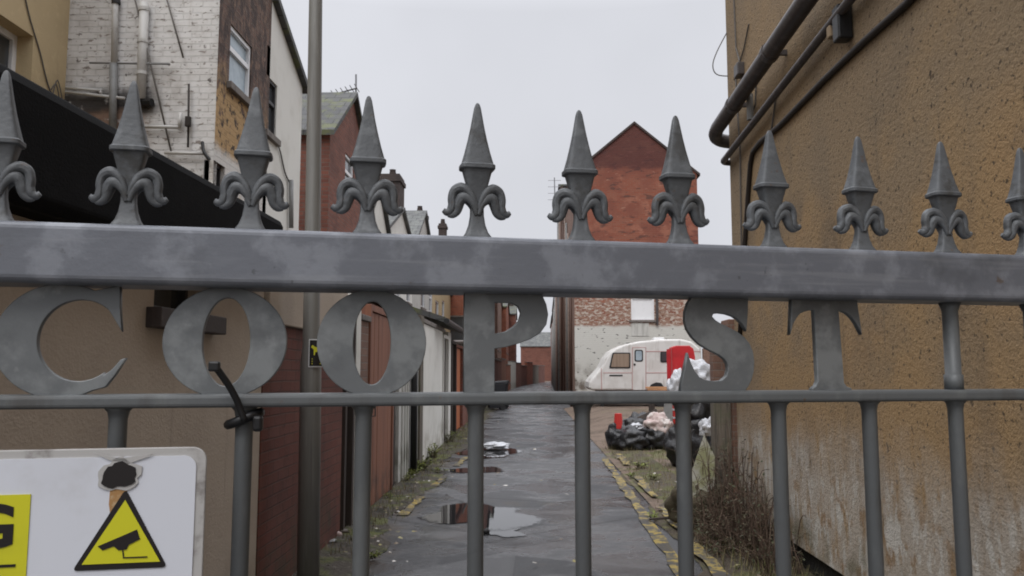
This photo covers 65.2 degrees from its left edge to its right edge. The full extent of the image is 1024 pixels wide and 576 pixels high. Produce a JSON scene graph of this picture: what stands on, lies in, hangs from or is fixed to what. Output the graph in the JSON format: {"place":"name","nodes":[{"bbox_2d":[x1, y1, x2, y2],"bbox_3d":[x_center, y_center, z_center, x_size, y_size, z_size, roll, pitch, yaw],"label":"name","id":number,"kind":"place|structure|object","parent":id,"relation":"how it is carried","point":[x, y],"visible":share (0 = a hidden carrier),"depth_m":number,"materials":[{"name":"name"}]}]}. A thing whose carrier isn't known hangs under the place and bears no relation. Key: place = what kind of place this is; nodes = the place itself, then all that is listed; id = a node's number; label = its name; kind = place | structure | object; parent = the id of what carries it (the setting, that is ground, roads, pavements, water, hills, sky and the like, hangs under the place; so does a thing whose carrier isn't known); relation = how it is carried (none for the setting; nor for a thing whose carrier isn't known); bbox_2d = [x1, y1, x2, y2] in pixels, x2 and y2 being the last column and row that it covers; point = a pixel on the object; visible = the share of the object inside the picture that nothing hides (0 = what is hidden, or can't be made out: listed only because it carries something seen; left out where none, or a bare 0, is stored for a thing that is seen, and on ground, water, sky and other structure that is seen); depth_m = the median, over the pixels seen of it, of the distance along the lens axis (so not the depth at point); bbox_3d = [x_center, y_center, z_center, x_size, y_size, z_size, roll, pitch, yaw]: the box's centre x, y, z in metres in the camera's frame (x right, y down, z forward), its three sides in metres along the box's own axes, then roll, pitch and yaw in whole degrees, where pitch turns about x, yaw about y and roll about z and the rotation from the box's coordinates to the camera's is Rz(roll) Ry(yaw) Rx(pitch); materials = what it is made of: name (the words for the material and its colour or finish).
{"place":"outdoors","nodes":[
{"label":"outdoors","id":0,"kind":"place"},
{"bbox_2d":[64,0,271,212],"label":"white brick house","id":1,"kind":"structure","parent":0,"point":[196,70],"depth_m":9.41,"materials":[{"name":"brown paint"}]},
{"bbox_2d":[204,160,220,186],"bbox_3d":[-3.497,-1.302,9.332,0.060,0.300,0.340,0,-6,1],"label":"window","id":2,"kind":"structure","parent":1,"relation":"in","point":[218,172],"depth_m":9.45,"materials":[{"name":"grey"}]},
{"bbox_2d":[226,26,250,107],"bbox_3d":[-3.416,-2.764,10.044,0.140,0.830,0.883,0,-6,1],"label":"window","id":3,"kind":"structure","parent":1,"relation":"in","point":[239,65],"depth_m":10.09,"materials":[{"name":"white glass"}]},
{"bbox_2d":[262,0,306,230],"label":"white gable house","id":4,"kind":"structure","parent":0,"point":[288,84],"depth_m":11.85,"materials":[{"name":"grey"}]},
{"bbox_2d":[265,80,280,146],"bbox_3d":[-3.392,-2.492,11.231,0.140,0.877,0.616,0,-6,1],"label":"window","id":5,"kind":"structure","parent":4,"relation":"in","point":[270,131],"depth_m":11.39,"materials":[{"name":"grey"}]},
{"bbox_2d":[298,92,361,231],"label":"brick house","id":6,"kind":"structure","parent":0,"point":[341,118],"depth_m":15.15,"materials":[{"name":"brick"}]},
{"bbox_2d":[330,74,358,91],"bbox_3d":[-3.689,-4.231,17.679,0.531,1.012,0.500,0,-6,1],"label":"tv aerial","id":7,"kind":"object","parent":6,"relation":"attached to","point":[352,89],"visible":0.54,"depth_m":17.68,"materials":[{"name":"silver metal"}]},
{"bbox_2d":[345,154,352,177],"bbox_3d":[-3.333,-2.310,16.157,0.060,0.670,0.760,0,-6,1],"label":"window","id":8,"kind":"structure","parent":6,"relation":"in","point":[348,169],"depth_m":16.24,"materials":[{"name":"white glass"}]},
{"bbox_2d":[374,200,390,233],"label":"house","id":9,"kind":"structure","parent":0,"point":[382,219],"depth_m":19.69,"materials":[{"name":"paint"}]},
{"bbox_2d":[379,169,411,305],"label":"house","id":10,"kind":"structure","parent":0,"point":[399,223],"depth_m":22.77,"materials":[{"name":"paint"}]},
{"bbox_2d":[406,206,431,312],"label":"house","id":11,"kind":"structure","parent":0,"point":[418,219],"depth_m":27.37,"materials":[{"name":"paint"}]},
{"bbox_2d":[432,219,452,331],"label":"house","id":12,"kind":"structure","parent":0,"point":[441,305],"depth_m":34.52,"materials":[{"name":"stone"}]},
{"bbox_2d":[450,295,462,342],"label":"terrace house","id":13,"kind":"structure","parent":0,"point":[456,309],"depth_m":37.16,"materials":[{"name":"red brick"}]},
{"bbox_2d":[450,315,462,342],"bbox_3d":[-2.556,1.916,37.091,1.140,1.290,0.210,0,-6,1],"label":"window","id":14,"kind":"structure","parent":13,"relation":"in","point":[458,337],"depth_m":37.17,"materials":[{"name":"glass"}]},
{"bbox_2d":[495,303,502,358],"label":"terrace house","id":15,"kind":"structure","parent":0,"point":[498,317],"depth_m":55.19,"materials":[{"name":"brown brick"}]},
{"bbox_2d":[501,303,509,363],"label":"terrace house","id":16,"kind":"structure","parent":0,"point":[505,327],"depth_m":61.77,"materials":[{"name":"red brick"}]},
{"bbox_2d":[281,0,732,362],"label":"sky","id":17,"kind":"structure","parent":0,"point":[424,66],"materials":[{"name":"white"}]},
{"bbox_2d":[509,303,517,361],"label":"terrace house","id":18,"kind":"structure","parent":0,"point":[513,318],"depth_m":69.88,"materials":[{"name":"red brick"}]},
{"bbox_2d":[520,332,550,380],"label":"terrace house","id":19,"kind":"structure","parent":0,"point":[536,350],"depth_m":107.63,"materials":[{"name":"red brick"}]},
{"bbox_2d":[369,381,702,575],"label":"road","id":20,"kind":"structure","parent":0,"point":[623,543],"depth_m":8.10,"materials":[{"name":"asphalt"}]},
{"bbox_2d":[297,0,321,575],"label":"lamp post","id":21,"kind":"object","parent":20,"relation":"on","point":[308,544],"visible":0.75,"depth_m":5.41,"materials":[{"name":"metal"}]},
{"bbox_2d":[308,339,321,366],"bbox_3d":[-1.323,0.440,5.401,0.095,0.188,0.021,3,-6,-26],"label":"dog sign","id":22,"kind":"object","parent":21,"relation":"attached to","point":[313,360],"visible":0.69,"depth_m":5.39,"materials":[{"name":"black"}]},
{"bbox_2d":[348,293,360,493],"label":"gate pier","id":23,"kind":"structure","parent":20,"relation":"on","point":[358,340],"depth_m":7.92,"materials":[{"name":"stone"}]},
{"bbox_2d":[360,314,371,383],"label":"yard wall","id":24,"kind":"structure","parent":20,"relation":"on","point":[365,319],"depth_m":8.31,"materials":[{"name":"brown brick"}]},
{"bbox_2d":[361,304,393,505],"bbox_3d":[-1.584,1.342,9.244,0.258,2.204,1.544,0,-6,1],"label":"yard door","id":25,"kind":"structure","parent":20,"relation":"on","point":[379,341],"depth_m":9.13,"materials":[{"name":"red paint"}]},
{"bbox_2d":[292,406,495,575],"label":"gutter dirt","id":26,"kind":"structure","parent":20,"relation":"on","point":[334,563],"depth_m":8.42,"materials":[{"name":"soil"}]},
{"bbox_2d":[417,453,441,470],"bbox_3d":[-1.277,2.566,11.774,0.473,0.258,0.465,1,-6,-14],"label":"weed","id":27,"kind":"object","parent":26,"relation":"on","point":[422,464],"visible":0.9,"depth_m":11.78,"materials":[{"name":"green plant"}]},
{"bbox_2d":[426,443,444,457],"bbox_3d":[-1.336,2.745,13.539,0.466,0.260,0.480,0,-6,1],"label":"weed","id":28,"kind":"object","parent":26,"relation":"on","point":[433,450],"visible":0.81,"depth_m":13.49,"materials":[{"name":"green plant"}]},
{"bbox_2d":[393,391,395,484],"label":"yard wall","id":29,"kind":"structure","parent":20,"relation":"on","point":[394,446],"depth_m":10.40,"materials":[{"name":"red brick"}]},
{"bbox_2d":[394,314,418,484],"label":"yard wall","id":30,"kind":"structure","parent":20,"relation":"on","point":[406,429],"depth_m":11.12,"materials":[{"name":"paint"}]},
{"bbox_2d":[396,497,424,514],"bbox_3d":[-1.094,2.395,8.826,0.130,0.001,1.208,0,-6,4],"label":"road marking","id":31,"kind":"object","parent":20,"relation":"on","point":[408,509],"visible":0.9,"depth_m":8.67,"materials":[{"name":"yellow paint"}]},
{"bbox_2d":[417,315,423,462],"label":"gate pier","id":32,"kind":"structure","parent":20,"relation":"on","point":[420,422],"depth_m":12.42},
{"bbox_2d":[430,475,447,485],"bbox_3d":[-0.971,2.598,10.814,0.126,0.001,1.003,0,-6,3],"label":"road marking","id":33,"kind":"object","parent":20,"relation":"on","point":[440,479],"visible":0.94,"depth_m":10.69,"materials":[{"name":"yellow paint"}]},
{"bbox_2d":[442,334,448,443],"bbox_3d":[-1.458,2.074,16.418,0.220,2.204,1.040,0,-6,1],"label":"yard door","id":34,"kind":"structure","parent":20,"relation":"on","point":[445,385],"depth_m":16.78,"materials":[{"name":"white wood"}]},
{"bbox_2d":[443,332,450,436],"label":"yard wall","id":35,"kind":"structure","parent":20,"relation":"on","point":[448,334],"depth_m":17.30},
{"bbox_2d":[450,340,456,436],"bbox_3d":[-1.423,2.276,18.156,0.220,2.154,1.115,0,-6,1],"label":"yard door","id":36,"kind":"structure","parent":20,"relation":"on","point":[453,385],"depth_m":18.55,"materials":[{"name":"brown wood"}]},
{"bbox_2d":[456,344,462,430],"bbox_3d":[-1.392,2.459,19.709,0.220,2.104,1.888,0,-6,1],"label":"yard door","id":37,"kind":"structure","parent":20,"relation":"on","point":[459,388],"depth_m":20.42,"materials":[{"name":"orange paint"}]},
{"bbox_2d":[447,467,500,472],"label":"puddle","id":38,"kind":"object","parent":20,"relation":"on","point":[486,469],"visible":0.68,"depth_m":11.89,"materials":[{"name":"black liquid"}]},
{"bbox_2d":[418,503,543,533],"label":"puddle","id":39,"kind":"object","parent":20,"relation":"on","point":[501,518],"depth_m":8.11,"materials":[{"name":"liquid"}]},
{"bbox_2d":[457,448,520,458],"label":"puddle","id":40,"kind":"object","parent":20,"relation":"on","point":[493,453],"visible":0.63,"depth_m":14.47,"materials":[{"name":"black liquid"}]},
{"bbox_2d":[484,441,509,449],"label":"plastic bag","id":41,"kind":"object","parent":40,"relation":"on","point":[495,445],"visible":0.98,"depth_m":14.90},
{"bbox_2d":[488,381,507,409],"bbox_3d":[-0.581,3.995,29.773,0.798,1.088,0.594,1,-6,-9],"label":"wheelie bin","id":42,"kind":"object","parent":20,"relation":"on","point":[499,386],"visible":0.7,"depth_m":29.54,"materials":[{"name":"black plastic"}]},
{"bbox_2d":[486,527,525,536],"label":"puddle","id":43,"kind":"object","parent":20,"relation":"on","point":[508,533],"visible":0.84,"depth_m":7.33,"materials":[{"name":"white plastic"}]},
{"bbox_2d":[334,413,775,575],"bbox_3d":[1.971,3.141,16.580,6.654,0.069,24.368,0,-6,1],"label":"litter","id":44,"kind":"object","parent":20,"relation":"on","point":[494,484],"visible":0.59,"depth_m":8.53,"materials":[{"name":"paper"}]},
{"bbox_2d":[602,457,677,575],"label":"road marking","id":45,"kind":"object","parent":20,"relation":"on","point":[659,538],"visible":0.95,"depth_m":7.77,"materials":[{"name":"yellow paint"}]},
{"bbox_2d":[657,507,676,527],"bbox_3d":[1.582,2.264,7.830,0.151,0.001,1.403,0,-6,3],"label":"road marking","id":46,"kind":"object","parent":20,"relation":"on","point":[672,523],"visible":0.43,"depth_m":7.82,"materials":[{"name":"yellow paint"}]},
{"bbox_2d":[694,542,730,575],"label":"road marking","id":47,"kind":"object","parent":20,"relation":"on","point":[715,567],"visible":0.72,"depth_m":6.11,"materials":[{"name":"yellow paint"}]},
{"bbox_2d":[564,404,692,524],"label":"waste ground","id":48,"kind":"structure","parent":0,"point":[601,419],"depth_m":19.13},
{"bbox_2d":[605,420,627,448],"bbox_3d":[1.994,2.755,15.040,0.471,0.558,0.475,5,-8,-42],"label":"bin bag","id":49,"kind":"object","parent":48,"relation":"on","point":[610,432],"visible":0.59,"depth_m":14.93,"materials":[{"name":"black"}]},
{"bbox_2d":[614,413,622,428],"bbox_3d":[1.997,2.542,15.018,0.210,0.370,0.207,0,-6,1],"label":"red tub","id":50,"kind":"object","parent":49,"relation":"on","point":[618,420],"visible":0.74,"depth_m":14.96,"materials":[{"name":"red plastic"}]},
{"bbox_2d":[610,425,649,450],"bbox_3d":[2.224,2.781,14.889,0.782,0.465,0.579,0,-6,1],"label":"bin bag","id":51,"kind":"object","parent":48,"relation":"on","point":[633,437],"visible":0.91,"depth_m":14.68,"materials":[{"name":"black"}]},
{"bbox_2d":[623,411,645,425],"bbox_3d":[2.496,2.752,15.626,0.838,0.678,0.620,0,-6,1],"label":"bin bag","id":52,"kind":"object","parent":48,"relation":"on","point":[631,419],"visible":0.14,"depth_m":15.48,"materials":[{"name":"black"}]},
{"bbox_2d":[637,409,657,419],"bbox_3d":[2.667,2.589,15.503,0.552,0.491,0.208,0,-6,1],"label":"broken board","id":53,"kind":"object","parent":52,"relation":"on","point":[644,416],"visible":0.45,"depth_m":15.56,"materials":[{"name":"grey wood"}]},
{"bbox_2d":[585,337,700,406],"bbox_3d":[4.064,2.934,27.775,4.629,2.395,2.090,0,-6,1],"label":"caravan","id":54,"kind":"object","parent":48,"relation":"on","point":[638,366],"visible":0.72,"depth_m":26.79,"materials":[{"name":"white metal"}]},
{"bbox_2d":[609,353,629,367],"bbox_3d":[3.616,2.426,26.811,0.711,0.525,0.028,0,-6,1],"label":"window","id":55,"kind":"structure","parent":54,"relation":"in","point":[618,360],"depth_m":26.80,"materials":[{"name":"beige glass"}]},
{"bbox_2d":[632,347,645,389],"bbox_3d":[4.255,2.694,26.766,0.490,1.420,0.042,0,-6,1],"label":"door","id":56,"kind":"structure","parent":54,"relation":"in","point":[638,353],"depth_m":26.76,"materials":[{"name":"white"}]},
{"bbox_2d":[660,352,666,361],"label":"window","id":57,"kind":"structure","parent":54,"relation":"in","point":[663,355],"depth_m":26.78,"materials":[{"name":"grey glass"}]},
{"bbox_2d":[640,425,665,449],"bbox_3d":[2.640,2.756,14.984,0.707,0.539,0.621,0,-6,1],"label":"bin bag","id":58,"kind":"object","parent":48,"relation":"on","point":[654,437],"visible":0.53,"depth_m":14.73,"materials":[{"name":"black"}]},
{"bbox_2d":[643,412,673,432],"bbox_3d":[2.724,2.523,14.929,0.584,0.424,0.385,0,-6,1],"label":"cloth bundle","id":59,"kind":"object","parent":58,"relation":"on","point":[656,421],"visible":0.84,"depth_m":14.81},
{"bbox_2d":[664,404,672,421],"bbox_3d":[3.021,2.584,15.396,0.278,0.862,0.050,0,-6,1],"label":"metal panel","id":60,"kind":"object","parent":48,"relation":"on","point":[668,410],"depth_m":15.39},
{"bbox_2d":[666,346,694,379],"bbox_3d":[5.119,2.749,24.384,0.900,1.975,0.730,0,-6,1],"label":"red cabinet","id":61,"kind":"object","parent":48,"relation":"on","point":[675,356],"visible":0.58,"depth_m":24.31,"materials":[{"name":"paint"}]},
{"bbox_2d":[663,418,710,467],"bbox_3d":[2.761,2.321,12.385,0.834,0.889,0.716,0,-6,1],"label":"bin bag","id":62,"kind":"object","parent":48,"relation":"on","point":[669,441],"visible":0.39,"depth_m":12.17,"materials":[{"name":"black"}]},
{"bbox_2d":[698,417,710,435],"bbox_3d":[2.888,2.043,11.845,0.265,0.293,0.272,0,-6,1],"label":"plastic bag","id":63,"kind":"object","parent":62,"relation":"on","point":[705,423],"visible":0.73,"depth_m":11.79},
{"bbox_2d":[672,405,674,423],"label":"striped bag","id":64,"kind":"object","parent":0,"point":[673,416],"visible":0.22,"depth_m":11.98,"materials":[{"name":"red plastic"}]},
{"bbox_2d":[666,368,681,390],"bbox_3d":[2.513,1.483,12.171,0.320,0.538,0.362,0,-6,1],"label":"plastic bag","id":65,"kind":"object","parent":64,"relation":"on","point":[672,383],"visible":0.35,"depth_m":12.10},
{"bbox_2d":[611,450,814,575],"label":"verge","id":66,"kind":"structure","parent":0,"point":[671,530],"depth_m":9.27,"materials":[{"name":"plant"}]},
{"bbox_2d":[325,417,823,575],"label":"grass","id":67,"kind":"structure","parent":66,"relation":"on","point":[669,476],"depth_m":8.60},
{"bbox_2d":[634,476,657,495],"bbox_3d":[1.685,2.502,10.167,0.151,0.001,1.800,0,-6,1],"label":"road marking","id":68,"kind":"object","parent":66,"relation":"on","point":[644,486],"visible":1,"depth_m":10.11,"materials":[{"name":"yellow paint"}]},
{"bbox_2d":[664,484,729,527],"bbox_3d":[1.796,2.036,7.683,0.567,0.538,0.600,-4,-7,38],"label":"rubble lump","id":69,"kind":"object","parent":66,"relation":"on","point":[670,502],"visible":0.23,"depth_m":7.57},
{"bbox_2d":[692,435,714,497],"bbox_3d":[1.818,1.753,7.614,0.288,0.688,0.148,3,-7,-29],"label":"leaning board","id":70,"kind":"object","parent":69,"relation":"on","point":[697,469],"visible":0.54,"depth_m":7.63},
{"bbox_2d":[666,420,772,551],"bbox_3d":[1.863,1.718,7.093,0.781,1.119,1.808,0,-6,1],"label":"bramble","id":71,"kind":"object","parent":66,"relation":"on","point":[728,475],"visible":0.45,"depth_m":6.98,"materials":[{"name":"brown plant"}]},
{"bbox_2d":[709,352,733,514],"bbox_3d":[2.061,1.447,7.884,0.170,1.720,0.160,0,-6,1],"label":"timber post","id":72,"kind":"object","parent":66,"relation":"on","point":[720,413],"visible":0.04,"depth_m":7.82,"materials":[{"name":"brown wood"}]},
{"bbox_2d":[672,476,773,557],"bbox_3d":[1.806,1.976,6.963,0.786,0.637,2.000,0,-6,1],"label":"bramble","id":73,"kind":"object","parent":66,"relation":"on","point":[710,540],"visible":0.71,"depth_m":6.65,"materials":[{"name":"brown plant"}]},
{"bbox_2d":[721,319,739,514],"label":"brick pier","id":74,"kind":"structure","parent":66,"relation":"on","point":[729,323],"depth_m":7.86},
{"bbox_2d":[699,467,818,575],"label":"bramble","id":75,"kind":"object","parent":66,"relation":"on","point":[764,540],"visible":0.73,"depth_m":6.09,"materials":[{"name":"brown plant"}]},
{"label":"ground","id":76,"kind":"structure","parent":0,"visible":0},
{"bbox_2d":[0,0,69,98],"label":"cream house","id":77,"kind":"structure","parent":76,"relation":"on","point":[33,40],"depth_m":8.87,"materials":[{"name":"beige paint"}]},
{"bbox_2d":[0,26,17,70],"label":"window","id":78,"kind":"structure","parent":77,"relation":"in","point":[8,41],"depth_m":8.69,"materials":[{"name":"grey glass"}]},
{"bbox_2d":[0,64,282,575],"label":"garage","id":79,"kind":"structure","parent":76,"relation":"on","point":[66,155],"depth_m":3.30,"materials":[{"name":"grey"}]},
{"bbox_2d":[154,290,187,308],"bbox_3d":[-1.771,0.019,3.963,0.060,0.203,0.637,0,-6,1],"label":"window","id":80,"kind":"structure","parent":79,"relation":"in","point":[162,298],"depth_m":4.15,"materials":[{"name":"grey"}]},
{"bbox_2d":[255,292,347,575],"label":"yard wall","id":81,"kind":"structure","parent":76,"relation":"on","point":[276,536],"depth_m":5.67,"materials":[{"name":"red brick"}]},
{"bbox_2d":[340,325,355,531],"bbox_3d":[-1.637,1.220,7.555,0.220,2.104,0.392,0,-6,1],"label":"yard door","id":82,"kind":"structure","parent":81,"relation":"attached to","point":[347,472],"depth_m":7.60,"materials":[{"name":"brown wood"}]},
{"bbox_2d":[422,319,443,460],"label":"yard wall","id":83,"kind":"structure","parent":76,"relation":"on","point":[432,382],"depth_m":14.22,"materials":[{"name":"paint"}]},
{"bbox_2d":[368,302,462,333],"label":"shed roof","id":84,"kind":"structure","parent":83,"relation":"on","point":[443,322],"depth_m":15.13,"materials":[{"name":"stone"}]},
{"bbox_2d":[457,343,467,424],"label":"yard wall","id":85,"kind":"structure","parent":76,"relation":"on","point":[465,416],"depth_m":21.34,"materials":[{"name":"red brick"}]},
{"bbox_2d":[495,358,497,380],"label":"yard wall","id":86,"kind":"structure","parent":76,"relation":"on","point":[496,370],"depth_m":42.98,"materials":[{"name":"red brick"}]},
{"bbox_2d":[497,359,501,380],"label":"yard wall","id":87,"kind":"structure","parent":76,"relation":"on","point":[499,369],"depth_m":47.12,"materials":[{"name":"red brick"}]},
{"bbox_2d":[498,358,505,380],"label":"yard wall","id":88,"kind":"structure","parent":76,"relation":"on","point":[503,369],"depth_m":52.54,"materials":[{"name":"red paint"}]},
{"bbox_2d":[506,364,510,389],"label":"yard wall","id":89,"kind":"structure","parent":76,"relation":"on","point":[508,371],"depth_m":58.62,"materials":[{"name":"red brick"}]},
{"bbox_2d":[508,361,515,388],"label":"yard wall","id":90,"kind":"structure","parent":76,"relation":"on","point":[513,373],"depth_m":64.09,"materials":[{"name":"stone"}]},
{"bbox_2d":[516,362,520,386],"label":"yard wall","id":91,"kind":"structure","parent":76,"relation":"on","point":[518,374],"depth_m":69.40,"materials":[{"name":"red brick"}]},
{"bbox_2d":[521,365,526,385],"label":"yard wall","id":92,"kind":"structure","parent":76,"relation":"on","point":[523,375],"depth_m":74.58,"materials":[{"name":"red brick"}]},
{"bbox_2d":[525,362,532,384],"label":"yard wall","id":93,"kind":"structure","parent":76,"relation":"on","point":[529,373],"depth_m":80.47,"materials":[{"name":"red brick"}]},
{"bbox_2d":[533,365,538,383],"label":"yard wall","id":94,"kind":"structure","parent":76,"relation":"on","point":[535,374],"depth_m":86.22,"materials":[{"name":"stone"}]},
{"bbox_2d":[539,365,544,382],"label":"yard wall","id":95,"kind":"structure","parent":76,"relation":"on","point":[541,373],"depth_m":91.85,"materials":[{"name":"red brick"}]},
{"bbox_2d":[550,315,551,383],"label":"terrace house","id":96,"kind":"structure","parent":76,"relation":"on","point":[551,349],"depth_m":80.45,"materials":[{"name":"red brick"}]},
{"bbox_2d":[551,312,552,386],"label":"terrace house","id":97,"kind":"structure","parent":76,"relation":"on","point":[552,347],"depth_m":70.34,"materials":[{"name":"red brick"}]},
{"bbox_2d":[552,297,553,388],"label":"terrace house","id":98,"kind":"structure","parent":76,"relation":"on","point":[553,340],"depth_m":61.37,"materials":[{"name":"brick"}]},
{"bbox_2d":[554,297,557,390],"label":"terrace house","id":99,"kind":"structure","parent":76,"relation":"on","point":[555,347],"depth_m":51.07,"materials":[{"name":"red brick"}]},
{"bbox_2d":[557,184,567,390],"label":"terrace house","id":100,"kind":"structure","parent":76,"relation":"on","point":[560,323],"depth_m":43.43,"materials":[{"name":"brown brick"}]},
{"bbox_2d":[562,121,700,406],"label":"gable house","id":101,"kind":"structure","parent":76,"relation":"on","point":[629,160],"depth_m":31.31,"materials":[{"name":"brick"}]},
{"bbox_2d":[629,299,655,321],"bbox_3d":[5.059,0.851,30.993,1.035,0.958,0.150,0,-6,1],"label":"window","id":102,"kind":"structure","parent":101,"relation":"in","point":[642,310],"depth_m":31.04,"materials":[{"name":"glass"}]},
{"bbox_2d":[702,349,709,364],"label":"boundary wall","id":103,"kind":"structure","parent":76,"relation":"on","point":[705,356],"depth_m":30.55,"materials":[{"name":"brown brick"}]},
{"bbox_2d":[708,0,1023,575],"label":"brown building","id":104,"kind":"structure","parent":76,"relation":"on","point":[901,89],"depth_m":4.43,"materials":[{"name":"stone"}]},
{"bbox_3d":[1.450,0.737,1.118,0.112,1.760,0.104,1,-6,-12],"label":"gate post","id":105,"kind":"object","parent":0,"visible":0},
{"bbox_2d":[0,70,1023,575],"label":"iron gate","id":106,"kind":"structure","parent":105,"relation":"attached to","point":[362,264],"depth_m":0.87,"materials":[{"name":"metal"}]},
{"bbox_2d":[0,447,206,575],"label":"warning sign","id":107,"kind":"object","parent":106,"relation":"attached to","point":[107,512],"visible":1,"depth_m":0.74,"materials":[{"name":"white"}]},
{"bbox_2d":[208,361,264,431],"bbox_3d":[-0.273,0.109,0.806,0.044,0.070,0.072,0,-6,1],"label":"cable tie","id":108,"kind":"object","parent":106,"relation":"attached to","point":[255,416],"visible":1,"depth_m":0.79,"materials":[{"name":"black plastic"}]},
{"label":"bin bag","id":109,"kind":"object","parent":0,"visible":0},
{"bbox_2d":[672,403,709,419],"bbox_3d":[2.912,1.815,12.560,0.780,0.721,0.762,0,-6,1],"label":"bin bag","id":110,"kind":"object","parent":109,"relation":"on","point":[700,410],"visible":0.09,"depth_m":12.25,"materials":[{"name":"black"}]},
{"bbox_2d":[690,359,709,380],"bbox_3d":[2.901,1.339,12.473,0.545,0.504,0.540,3,-6,-26],"label":"plastic sheet","id":111,"kind":"object","parent":110,"relation":"on","point":[701,367],"visible":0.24,"depth_m":12.32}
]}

